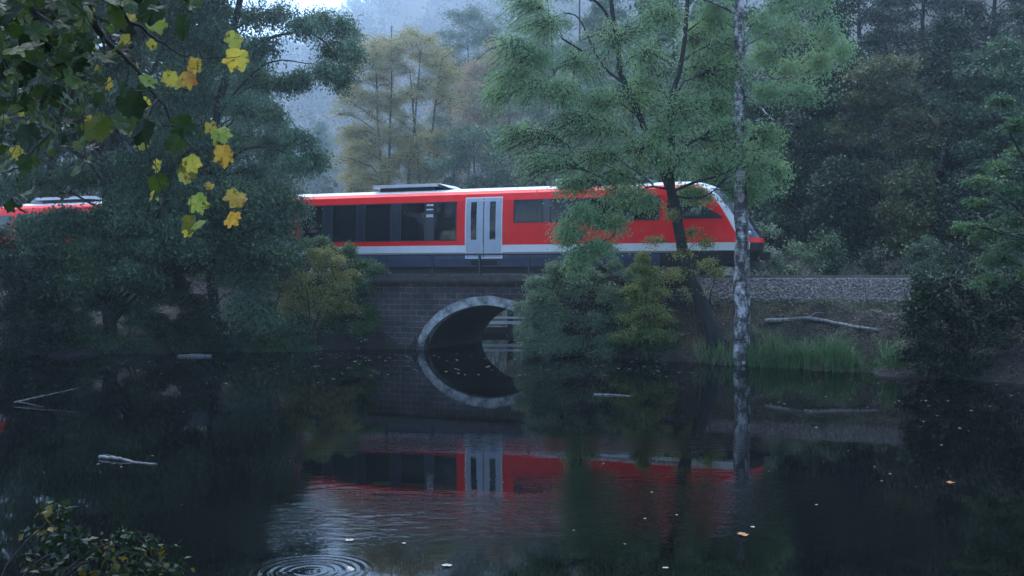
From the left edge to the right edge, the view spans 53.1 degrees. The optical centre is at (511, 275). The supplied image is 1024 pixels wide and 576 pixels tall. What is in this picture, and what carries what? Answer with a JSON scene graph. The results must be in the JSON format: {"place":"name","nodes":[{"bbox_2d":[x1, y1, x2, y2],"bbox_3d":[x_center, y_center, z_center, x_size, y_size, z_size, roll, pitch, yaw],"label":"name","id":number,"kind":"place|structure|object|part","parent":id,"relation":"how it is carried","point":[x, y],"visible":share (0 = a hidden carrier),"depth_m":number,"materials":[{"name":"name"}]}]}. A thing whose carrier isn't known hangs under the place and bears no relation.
{"place":"outdoors","nodes":[
{"label":"outdoors","id":0,"kind":"place"},
{"bbox_2d":[96,0,369,71],"label":"sky","id":1,"kind":"structure","parent":0,"point":[330,3],"materials":[{"name":"white"}]},
{"bbox_2d":[0,316,1023,575],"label":"water","id":2,"kind":"structure","parent":0,"point":[500,464],"depth_m":16.77,"materials":[{"name":"black liquid"}]},
{"bbox_2d":[14,388,77,406],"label":"dead branch","id":3,"kind":"object","parent":2,"relation":"on","point":[19,401],"visible":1,"depth_m":24.76,"materials":[{"name":"grey wood"}]},
{"bbox_2d":[98,454,157,464],"bbox_3d":[-6.376,3.082,17.092,1.326,0.102,0.156,0,0,26],"label":"driftwood","id":4,"kind":"object","parent":2,"relation":"on","point":[110,457],"visible":0.97,"depth_m":17.12,"materials":[{"name":"grey wood"}]},
{"bbox_2d":[177,354,211,356],"bbox_3d":[-12.074,3.053,39.008,1.251,0.105,0.260,0,0,-3],"label":"floating plank","id":5,"kind":"object","parent":2,"relation":"on","point":[198,355],"visible":1,"depth_m":38.89,"materials":[{"name":"grey wood"}]},
{"bbox_2d":[487,319,500,326],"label":"bush","id":6,"kind":"object","parent":2,"relation":"on","point":[491,325],"visible":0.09,"depth_m":56.68,"materials":[{"name":"green plant"}]},
{"bbox_2d":[493,311,506,326],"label":"bush","id":7,"kind":"object","parent":2,"relation":"on","point":[502,313],"visible":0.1,"depth_m":61.96,"materials":[{"name":"green plant"}]},
{"bbox_2d":[501,310,522,326],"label":"bush","id":8,"kind":"object","parent":2,"relation":"on","point":[515,314],"visible":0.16,"depth_m":59.36,"materials":[{"name":"green plant"}]},
{"bbox_2d":[594,394,629,395],"bbox_3d":[2.586,3.088,26.408,0.957,0.047,0.084,0,0,17],"label":"floating stick","id":9,"kind":"object","parent":2,"relation":"on","point":[611,394],"visible":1,"depth_m":26.42,"materials":[{"name":"grey wood"}]},
{"bbox_2d":[692,332,739,365],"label":"grass","id":10,"kind":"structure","parent":2,"relation":"on","point":[719,353],"depth_m":35.73,"materials":[{"name":"green plant"}]},
{"bbox_2d":[741,322,872,372],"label":"reeds","id":11,"kind":"object","parent":2,"relation":"in","point":[811,356],"visible":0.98,"depth_m":34.02,"materials":[{"name":"green plant"}]},
{"bbox_2d":[858,348,887,372],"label":"grass","id":12,"kind":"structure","parent":2,"relation":"on","point":[877,363],"depth_m":32.74,"materials":[{"name":"green plant"}]},
{"bbox_2d":[0,0,1023,383],"bbox_3d":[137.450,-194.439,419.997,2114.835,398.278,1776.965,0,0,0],"label":"ground","id":13,"kind":"structure","parent":0,"point":[996,370],"depth_m":39.96,"materials":[{"name":"green plant"}]},
{"bbox_2d":[0,224,78,358],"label":"shore bush","id":14,"kind":"object","parent":13,"relation":"on","point":[12,348],"visible":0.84,"depth_m":38.59,"materials":[{"name":"green plant"}]},
{"bbox_2d":[0,0,88,305],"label":"shore tree","id":15,"kind":"object","parent":13,"relation":"on","point":[17,118],"visible":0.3,"depth_m":31.38,"materials":[{"name":"green plant"}]},
{"bbox_2d":[0,62,100,203],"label":"valley tree","id":16,"kind":"object","parent":13,"relation":"on","point":[53,163],"visible":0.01,"depth_m":72.05,"materials":[{"name":"green plant"}]},
{"bbox_2d":[18,233,83,355],"bbox_3d":[-18.378,0.787,40.149,3.133,5.326,2.939,0,0,0],"label":"shore bush","id":17,"kind":"object","parent":13,"relation":"on","point":[47,346],"visible":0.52,"depth_m":39.68,"materials":[{"name":"green plant"}]},
{"bbox_2d":[0,50,101,207],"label":"tree","id":18,"kind":"object","parent":13,"relation":"on","point":[27,200],"visible":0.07,"depth_m":64.25,"materials":[{"name":"green plant"}]},
{"bbox_2d":[14,267,131,353],"bbox_3d":[-18.392,1.379,41.356,6.480,4.213,2.784,0,0,0],"label":"shore shrub","id":19,"kind":"object","parent":13,"relation":"on","point":[86,324],"visible":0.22,"depth_m":40.74,"materials":[{"name":"green plant"}]},
{"bbox_2d":[0,495,194,575],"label":"bush","id":20,"kind":"object","parent":13,"relation":"on","point":[132,567],"visible":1,"depth_m":6.24,"materials":[{"name":"green plant"}]},
{"bbox_2d":[0,0,248,237],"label":"maple tree","id":21,"kind":"object","parent":13,"relation":"on","point":[36,39],"visible":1,"depth_m":4.25,"materials":[{"name":"green plant"}]},
{"bbox_2d":[63,256,202,353],"bbox_3d":[-15.516,1.257,41.354,6.874,4.585,2.765,0,0,0],"label":"shore shrub","id":22,"kind":"object","parent":13,"relation":"on","point":[143,303],"visible":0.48,"depth_m":40.95,"materials":[{"name":"green plant"}]},
{"bbox_2d":[56,42,225,274],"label":"valley tree","id":23,"kind":"object","parent":13,"relation":"on","point":[120,113],"visible":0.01,"depth_m":69.88,"materials":[{"name":"green plant"}]},
{"bbox_2d":[0,0,310,341],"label":"broadleaf tree","id":24,"kind":"object","parent":13,"relation":"on","point":[117,227],"visible":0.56,"depth_m":39.86,"materials":[{"name":"green plant"}]},
{"bbox_2d":[78,0,273,183],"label":"tree","id":25,"kind":"object","parent":13,"relation":"on","point":[231,84],"visible":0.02,"depth_m":62.44,"materials":[{"name":"green plant"}]},
{"bbox_2d":[128,256,244,352],"bbox_3d":[-13.138,1.276,41.518,5.680,4.486,2.759,0,0,0],"label":"shore shrub","id":26,"kind":"object","parent":13,"relation":"on","point":[194,322],"visible":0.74,"depth_m":41.06,"materials":[{"name":"green plant"}]},
{"bbox_2d":[221,31,307,194],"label":"valley tree","id":27,"kind":"object","parent":13,"relation":"on","point":[267,127],"visible":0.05,"depth_m":79.49,"materials":[{"name":"green plant"}]},
{"bbox_2d":[214,250,324,352],"bbox_3d":[-9.990,1.128,41.750,4.875,4.674,2.744,0,0,0],"label":"shore shrub","id":28,"kind":"object","parent":13,"relation":"on","point":[292,340],"visible":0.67,"depth_m":41.37,"materials":[{"name":"green plant"}]},
{"bbox_2d":[173,0,376,345],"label":"broadleaf tree","id":29,"kind":"object","parent":13,"relation":"on","point":[333,52],"visible":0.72,"depth_m":41.24,"materials":[{"name":"green plant"}]},
{"bbox_2d":[284,122,347,191],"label":"valley tree","id":30,"kind":"object","parent":13,"relation":"on","point":[339,170],"visible":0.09,"depth_m":298.44,"materials":[{"name":"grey plant"}]},
{"bbox_2d":[270,243,364,350],"bbox_3d":[-8.096,0.940,41.896,4.065,4.582,2.493,0,0,0],"label":"tree","id":31,"kind":"object","parent":13,"relation":"on","point":[318,256],"visible":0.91,"depth_m":41.93,"materials":[{"name":"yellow plant"}]},
{"bbox_2d":[299,119,341,193],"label":"valley tree","id":32,"kind":"object","parent":13,"relation":"on","point":[319,125],"visible":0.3,"depth_m":249.21,"materials":[{"name":"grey plant"}]},
{"bbox_2d":[291,233,391,340],"bbox_3d":[-7.486,0.514,43.362,4.894,4.599,2.869,0,0,0],"label":"shrub","id":33,"kind":"object","parent":13,"relation":"on","point":[350,252],"visible":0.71,"depth_m":43.06,"materials":[{"name":"green plant"}]},
{"bbox_2d":[333,138,378,192],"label":"valley tree","id":34,"kind":"object","parent":13,"relation":"on","point":[350,186],"visible":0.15,"depth_m":129.02,"materials":[{"name":"green plant"}]},
{"bbox_2d":[16,0,766,274],"bbox_3d":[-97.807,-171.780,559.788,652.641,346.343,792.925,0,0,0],"label":"forest","id":35,"kind":"object","parent":13,"relation":"on","point":[355,7],"visible":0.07,"depth_m":531.23,"materials":[{"name":"green plant"}]},
{"bbox_2d":[322,21,475,191],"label":"autumn tree","id":36,"kind":"object","parent":13,"relation":"on","point":[414,140],"visible":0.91,"depth_m":111.38,"materials":[{"name":"yellow plant"}]},
{"bbox_2d":[420,76,472,185],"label":"valley tree","id":37,"kind":"object","parent":13,"relation":"on","point":[444,116],"visible":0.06,"depth_m":177.09,"materials":[{"name":"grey plant"}]},
{"bbox_2d":[417,1,514,187],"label":"valley tree","id":38,"kind":"object","parent":13,"relation":"on","point":[471,17],"visible":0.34,"depth_m":149.81,"materials":[{"name":"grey plant"}]},
{"bbox_2d":[419,114,521,188],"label":"valley tree","id":39,"kind":"object","parent":13,"relation":"on","point":[466,152],"visible":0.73,"depth_m":106.88,"materials":[{"name":"green plant"}]},
{"bbox_2d":[439,8,548,179],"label":"valley tree","id":40,"kind":"object","parent":13,"relation":"on","point":[474,48],"visible":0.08,"depth_m":189.73,"materials":[{"name":"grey plant"}]},
{"bbox_2d":[442,34,560,187],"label":"valley tree","id":41,"kind":"object","parent":13,"relation":"on","point":[470,76],"visible":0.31,"depth_m":126.77,"materials":[{"name":"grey plant"}]},
{"bbox_2d":[294,251,719,353],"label":"stone bridge","id":42,"kind":"structure","parent":13,"relation":"on","point":[431,311],"depth_m":42.41,"materials":[{"name":"stone"}]},
{"bbox_2d":[484,309,530,333],"bbox_3d":[0.363,3.000,54.331,6.500,2.600,0.790,0,0,1],"label":"footbridge","id":43,"kind":"object","parent":13,"relation":"on","point":[509,322],"visible":0.11,"depth_m":54.01,"materials":[{"name":"grey wood"}]},
{"bbox_2d":[3,277,1023,348],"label":"gravel","id":44,"kind":"structure","parent":13,"relation":"on","point":[841,282],"depth_m":37.48,"materials":[{"name":"grey gravel"}]},
{"bbox_2d":[500,116,557,186],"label":"valley tree","id":45,"kind":"object","parent":13,"relation":"on","point":[543,182],"visible":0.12,"depth_m":110.22,"materials":[{"name":"green plant"}]},
{"bbox_2d":[500,0,642,183],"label":"valley tree","id":46,"kind":"object","parent":13,"relation":"on","point":[619,12],"visible":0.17,"depth_m":119.17,"materials":[{"name":"green plant"}]},
{"bbox_2d":[507,251,649,357],"bbox_3d":[3.113,1.187,39.016,6.714,4.306,2.585,0,0,0],"label":"shrub","id":47,"kind":"object","parent":13,"relation":"on","point":[542,304],"visible":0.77,"depth_m":38.65,"materials":[{"name":"green plant"}]},
{"bbox_2d":[186,275,975,278],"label":"railway track","id":48,"kind":"structure","parent":13,"relation":"on","point":[820,276],"depth_m":39.24,"materials":[{"name":"metal"}]},
{"bbox_2d":[0,176,770,274],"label":"train","id":49,"kind":"object","parent":48,"relation":"on","point":[417,218],"visible":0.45,"depth_m":43.34,"materials":[{"name":"red paint"}]},
{"bbox_3d":[-26.880,-2.650,53.361,2.154,0.900,0.126,0,0,24],"label":"cab window","id":50,"kind":"part","parent":49,"relation":"part of","materials":[{"name":"glass"}]},
{"bbox_3d":[-8.990,-2.310,46.287,1.080,1.680,0.105,0,0,22],"label":"window","id":51,"kind":"part","parent":49,"relation":"part of","materials":[{"name":"black glass"}]},
{"bbox_3d":[-7.467,-2.310,45.688,1.300,1.680,0.105,0,0,22],"label":"window","id":52,"kind":"part","parent":49,"relation":"part of","materials":[{"name":"black glass"}]},
{"bbox_3d":[-5.899,-2.310,45.069,1.330,1.680,0.105,0,0,22],"label":"window","id":53,"kind":"part","parent":49,"relation":"part of","materials":[{"name":"black glass"}]},
{"bbox_3d":[-4.304,-2.310,44.440,1.200,1.680,0.105,0,0,22],"label":"window","id":54,"kind":"part","parent":49,"relation":"part of","materials":[{"name":"black glass"}]},
{"bbox_3d":[-2.853,-2.310,43.867,1.080,1.680,0.105,0,0,22],"label":"window","id":55,"kind":"part","parent":49,"relation":"part of","materials":[{"name":"black glass"}]},
{"bbox_3d":[-1.179,-1.860,43.233,1.700,2.880,0.172,0,0,22],"label":"door","id":56,"kind":"part","parent":49,"relation":"part of","materials":[{"name":"white paint"}]},
{"bbox_3d":[0.674,-2.665,42.481,1.300,0.970,0.095,0,0,22],"label":"window","id":57,"kind":"part","parent":49,"relation":"part of","materials":[{"name":"grey glass"}]},
{"bbox_3d":[2.232,-2.665,41.866,1.450,0.970,0.095,0,0,22],"label":"window","id":58,"kind":"part","parent":49,"relation":"part of","materials":[{"name":"black glass"}]},
{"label":"window","id":59,"kind":"part","parent":49,"relation":"part of","materials":[{"name":"black glass"}]},
{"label":"window","id":60,"kind":"part","parent":49,"relation":"part of","materials":[{"name":"black glass"}]},
{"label":"cab window","id":61,"kind":"part","parent":49,"relation":"part of","materials":[{"name":"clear glass"}]},
{"bbox_2d":[549,0,637,176],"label":"valley tree","id":62,"kind":"object","parent":13,"relation":"on","point":[595,9],"visible":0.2,"depth_m":118.95,"materials":[{"name":"green plant"}]},
{"bbox_2d":[466,0,800,345],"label":"leaning tree","id":63,"kind":"object","parent":13,"relation":"on","point":[761,167],"visible":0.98,"depth_m":35.72,"materials":[{"name":"green plant"}]},
{"bbox_2d":[585,327,681,360],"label":"shrub","id":64,"kind":"object","parent":13,"relation":"on","point":[607,351],"visible":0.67,"depth_m":37.50,"materials":[{"name":"green plant"}]},
{"bbox_2d":[608,249,683,359],"bbox_3d":[4.877,1.139,37.318,2.791,4.184,2.295,0,0,0],"label":"sapling","id":65,"kind":"object","parent":13,"relation":"on","point":[636,323],"visible":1,"depth_m":37.20,"materials":[{"name":"green plant"}]},
{"bbox_2d":[603,0,709,273],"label":"valley tree","id":66,"kind":"object","parent":13,"relation":"on","point":[620,88],"visible":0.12,"depth_m":69.05,"materials":[{"name":"green plant"}]},
{"bbox_2d":[640,207,728,335],"bbox_3d":[6.145,-0.105,36.397,3.379,4.625,1.813,0,0,0],"label":"sapling","id":67,"kind":"object","parent":13,"relation":"on","point":[691,232],"visible":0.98,"depth_m":36.20,"materials":[{"name":"green plant"}]},
{"bbox_2d":[664,0,765,273],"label":"valley tree","id":68,"kind":"object","parent":13,"relation":"on","point":[693,18],"visible":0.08,"depth_m":63.26,"materials":[{"name":"green plant"}]},
{"bbox_2d":[730,218,789,274],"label":"bush","id":69,"kind":"object","parent":13,"relation":"on","point":[773,265],"visible":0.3,"depth_m":44.63,"materials":[{"name":"green plant"}]},
{"bbox_2d":[680,0,866,365],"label":"birch tree","id":70,"kind":"object","parent":13,"relation":"on","point":[741,269],"visible":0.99,"depth_m":35.26,"materials":[{"name":"green plant"}]},
{"bbox_2d":[744,35,813,257],"bbox_3d":[15.704,-7.578,59.982,5.376,13.438,4.765,0,0,0],"label":"forest tree","id":71,"kind":"object","parent":13,"relation":"on","point":[755,111],"visible":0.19,"depth_m":59.70,"materials":[{"name":"green plant"}]},
{"bbox_2d":[746,0,835,240],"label":"forest tree","id":72,"kind":"object","parent":13,"relation":"on","point":[783,13],"visible":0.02,"depth_m":67.76,"materials":[{"name":"green plant"}]},
{"bbox_2d":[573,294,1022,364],"bbox_3d":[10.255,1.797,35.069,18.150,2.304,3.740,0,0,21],"label":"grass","id":73,"kind":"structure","parent":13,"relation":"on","point":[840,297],"depth_m":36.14,"materials":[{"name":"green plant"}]},
{"bbox_2d":[759,236,840,274],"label":"bush","id":74,"kind":"object","parent":13,"relation":"on","point":[807,259],"visible":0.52,"depth_m":44.15,"materials":[{"name":"green plant"}]},
{"bbox_2d":[750,75,877,244],"bbox_3d":[16.531,-6.164,57.277,8.072,9.564,6.457,0,0,0],"label":"forest tree","id":75,"kind":"object","parent":13,"relation":"on","point":[787,226],"visible":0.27,"depth_m":55.95,"materials":[{"name":"green plant"}]},
{"bbox_2d":[765,312,879,331],"bbox_3d":[10.660,1.577,35.144,4.092,0.586,0.598,0,0,42],"label":"fallen log","id":76,"kind":"object","parent":13,"relation":"on","point":[780,320],"visible":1,"depth_m":35.34,"materials":[{"name":"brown wood"}]},
{"bbox_2d":[765,0,889,222],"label":"forest tree","id":77,"kind":"object","parent":13,"relation":"on","point":[807,153],"visible":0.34,"depth_m":55.43,"materials":[{"name":"green plant"}]},
{"bbox_2d":[802,229,854,274],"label":"bush","id":78,"kind":"object","parent":13,"relation":"on","point":[832,257],"visible":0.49,"depth_m":44.00,"materials":[{"name":"green plant"}]},
{"bbox_2d":[792,154,886,261],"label":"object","id":79,"kind":"object","parent":13,"relation":"on","point":[840,207],"visible":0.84,"depth_m":51.34,"materials":[{"name":"green plant"}]},
{"bbox_2d":[801,0,917,167],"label":"forest tree","id":80,"kind":"object","parent":13,"relation":"on","point":[873,15],"visible":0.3,"depth_m":63.03,"materials":[{"name":"green plant"}]},
{"bbox_2d":[839,243,916,274],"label":"bush","id":81,"kind":"object","parent":13,"relation":"on","point":[870,261],"visible":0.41,"depth_m":42.89,"materials":[{"name":"green plant"}]},
{"bbox_2d":[817,51,957,210],"bbox_3d":[19.573,-6.758,53.051,7.568,9.960,5.390,0,0,0],"label":"forest tree","id":82,"kind":"object","parent":13,"relation":"on","point":[892,65],"visible":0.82,"depth_m":52.55,"materials":[{"name":"green plant"}]},
{"bbox_2d":[870,335,910,370],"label":"reeds","id":83,"kind":"object","parent":13,"relation":"on","point":[890,361],"visible":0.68,"depth_m":31.86,"materials":[{"name":"green plant"}]},
{"bbox_2d":[866,163,948,258],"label":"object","id":84,"kind":"object","parent":13,"relation":"on","point":[904,212],"visible":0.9,"depth_m":50.26,"materials":[{"name":"green plant"}]},
{"bbox_2d":[885,232,966,274],"bbox_3d":[16.762,-0.013,42.798,4.263,3.501,2.633,0,0,26],"label":"bush","id":85,"kind":"object","parent":13,"relation":"on","point":[917,254],"visible":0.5,"depth_m":42.24,"materials":[{"name":"green plant"}]},
{"bbox_2d":[880,5,991,201],"bbox_3d":[23.618,-8.820,54.965,5.759,11.456,6.587,0,0,-34],"label":"forest tree","id":86,"kind":"object","parent":13,"relation":"on","point":[948,30],"visible":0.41,"depth_m":54.38,"materials":[{"name":"green plant"}]},
{"bbox_2d":[876,0,997,145],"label":"forest tree","id":87,"kind":"object","parent":13,"relation":"on","point":[910,37],"visible":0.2,"depth_m":65.54,"materials":[{"name":"green plant"}]},
{"bbox_2d":[886,258,1023,380],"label":"thicket","id":88,"kind":"object","parent":13,"relation":"on","point":[922,311],"visible":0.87,"depth_m":30.33,"materials":[{"name":"green plant"}]},
{"bbox_2d":[899,46,1023,190],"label":"forest tree","id":89,"kind":"object","parent":13,"relation":"on","point":[962,110],"visible":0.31,"depth_m":52.84,"materials":[{"name":"green plant"}]},
{"bbox_2d":[931,236,992,274],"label":"bush","id":90,"kind":"object","parent":13,"relation":"on","point":[956,252],"visible":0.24,"depth_m":42.09,"materials":[{"name":"green plant"}]},
{"bbox_2d":[922,172,1007,256],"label":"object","id":91,"kind":"object","parent":13,"relation":"on","point":[950,210],"visible":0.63,"depth_m":49.32,"materials":[{"name":"green plant"}]},
{"bbox_2d":[928,0,1023,125],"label":"forest tree","id":92,"kind":"object","parent":13,"relation":"on","point":[993,34],"visible":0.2,"depth_m":65.67,"materials":[{"name":"green plant"}]},
{"bbox_2d":[942,30,1023,198],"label":"forest tree","id":93,"kind":"object","parent":13,"relation":"on","point":[1002,55],"visible":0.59,"depth_m":51.47,"materials":[{"name":"green plant"}]},
{"bbox_2d":[977,227,1023,273],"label":"bush","id":94,"kind":"object","parent":13,"relation":"on","point":[992,246],"visible":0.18,"depth_m":40.97,"materials":[{"name":"green plant"}]},
{"bbox_2d":[980,147,1023,251],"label":"forest tree","id":95,"kind":"object","parent":13,"relation":"on","point":[1017,177],"visible":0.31,"depth_m":49.38,"materials":[{"name":"green plant"}]},
{"bbox_2d":[991,0,1023,159],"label":"forest tree","id":96,"kind":"object","parent":13,"relation":"on","point":[1017,11],"visible":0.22,"depth_m":60.40,"materials":[{"name":"green plant"}]},
{"bbox_2d":[0,293,1023,378],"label":"leaf litter","id":97,"kind":"object","parent":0,"point":[885,315],"visible":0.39,"depth_m":35.12,"materials":[{"name":"brown plant"}]},
{"bbox_2d":[945,68,1023,296],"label":"beech tree","id":98,"kind":"object","parent":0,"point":[1012,220],"visible":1,"depth_m":27.10,"materials":[{"name":"green plant"}]}
]}

